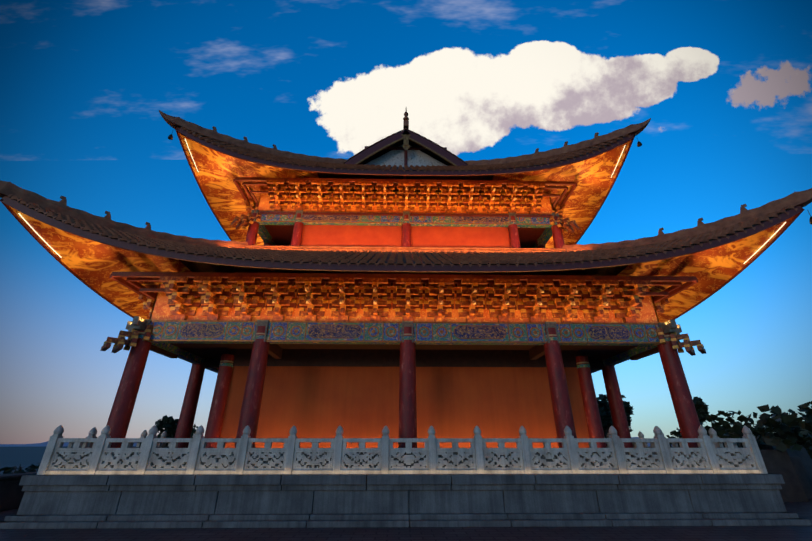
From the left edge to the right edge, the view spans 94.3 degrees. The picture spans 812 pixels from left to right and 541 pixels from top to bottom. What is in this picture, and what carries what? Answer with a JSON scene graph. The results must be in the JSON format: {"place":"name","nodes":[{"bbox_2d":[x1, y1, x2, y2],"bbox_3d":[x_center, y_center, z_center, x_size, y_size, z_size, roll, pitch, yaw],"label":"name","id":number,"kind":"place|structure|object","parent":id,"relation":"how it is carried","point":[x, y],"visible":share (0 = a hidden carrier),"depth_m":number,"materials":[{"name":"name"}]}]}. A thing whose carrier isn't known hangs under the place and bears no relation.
{"place":"outdoors","nodes":[
{"label":"outdoors","id":0,"kind":"place"},
{"bbox_2d":[0,437,671,446],"bbox_3d":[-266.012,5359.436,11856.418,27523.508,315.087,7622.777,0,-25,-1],"label":"mountains","id":1,"kind":"structure","parent":0,"point":[43,444],"depth_m":11076.55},
{"bbox_2d":[0,446,811,540],"bbox_3d":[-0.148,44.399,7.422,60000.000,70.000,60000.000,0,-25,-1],"label":"ground","id":2,"kind":"structure","parent":0,"point":[24,457],"depth_m":10.33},
{"bbox_2d":[155,415,197,446],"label":"tree","id":3,"kind":"object","parent":2,"relation":"on","point":[169,424],"visible":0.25,"depth_m":49.54,"materials":[{"name":"green plant"}]},
{"bbox_2d":[0,473,811,528],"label":"platform","id":4,"kind":"structure","parent":2,"relation":"on","point":[302,501],"depth_m":11.58,"materials":[{"name":"stone"}]},
{"bbox_2d":[0,435,811,511],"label":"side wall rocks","id":5,"kind":"object","parent":2,"relation":"on","point":[794,468],"visible":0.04,"depth_m":16.44,"materials":[{"name":"black stone"}]},
{"bbox_2d":[0,401,811,473],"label":"shrubs","id":6,"kind":"object","parent":5,"relation":"on","point":[788,429],"visible":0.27,"depth_m":17.40,"materials":[{"name":"green plant"}]},
{"bbox_2d":[596,394,633,445],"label":"tree","id":7,"kind":"object","parent":2,"relation":"on","point":[604,412],"visible":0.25,"depth_m":42.28,"materials":[{"name":"green plant"}]},
{"bbox_2d":[693,397,709,425],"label":"tree","id":8,"kind":"object","parent":2,"relation":"on","point":[701,407],"visible":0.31,"depth_m":42.31,"materials":[{"name":"green plant"}]},
{"bbox_2d":[713,426,764,436],"bbox_3d":[30.643,16.183,34.267,4.822,3.976,4.856,0,-25,-1],"label":"tree","id":9,"kind":"object","parent":2,"relation":"on","point":[752,429],"depth_m":33.54,"materials":[{"name":"green plant"}]},
{"bbox_2d":[796,429,811,459],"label":"tree","id":10,"kind":"object","parent":2,"relation":"on","point":[804,435],"visible":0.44,"depth_m":28.92,"materials":[{"name":"green plant"}]},
{"bbox_2d":[0,0,811,443],"label":"sky","id":11,"kind":"structure","parent":0,"point":[724,87],"materials":[{"name":"blue"}]},
{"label":"platform floor","id":12,"kind":"structure","parent":0,"visible":0},
{"bbox_2d":[37,425,767,474],"bbox_3d":[-0.148,10.716,22.915,23.340,1.450,23.340,0,-25,-1],"label":"balustrade","id":13,"kind":"object","parent":12,"relation":"on","point":[93,454],"visible":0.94,"depth_m":12.28,"materials":[{"name":"stone"}]},
{"bbox_2d":[106,213,700,447],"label":"columns","id":14,"kind":"structure","parent":12,"relation":"on","point":[119,418],"depth_m":14.59,"materials":[{"name":"red paint"}]},
{"bbox_2d":[126,210,681,372],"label":"painted beams","id":15,"kind":"structure","parent":14,"relation":"on","point":[643,337],"depth_m":15.08,"materials":[{"name":"multicoloured paint"}]},
{"bbox_2d":[0,180,811,321],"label":"roof","id":16,"kind":"structure","parent":14,"relation":"on","point":[91,251],"depth_m":14.78,"materials":[{"name":"tile"}]},
{"bbox_2d":[244,245,566,252],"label":"roof ridge","id":17,"kind":"structure","parent":16,"relation":"on","point":[408,249],"depth_m":19.08,"materials":[{"name":"tile"}]},
{"bbox_2d":[150,212,658,447],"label":"temple wall","id":18,"kind":"structure","parent":12,"relation":"on","point":[352,391],"depth_m":16.75,"materials":[{"name":"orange paint"}]},
{"bbox_2d":[100,177,705,355],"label":"roof brackets","id":19,"kind":"object","parent":18,"relation":"on","point":[404,297],"visible":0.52,"depth_m":15.40,"materials":[{"name":"paint"}]},
{"bbox_2d":[159,110,650,247],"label":"roof","id":20,"kind":"structure","parent":19,"relation":"on","point":[218,163],"depth_m":20.06,"materials":[{"name":"wood"}]},
{"bbox_2d":[343,108,467,192],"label":"gable roof","id":21,"kind":"structure","parent":20,"relation":"on","point":[405,146],"depth_m":23.52,"materials":[{"name":"tile"}]}
]}

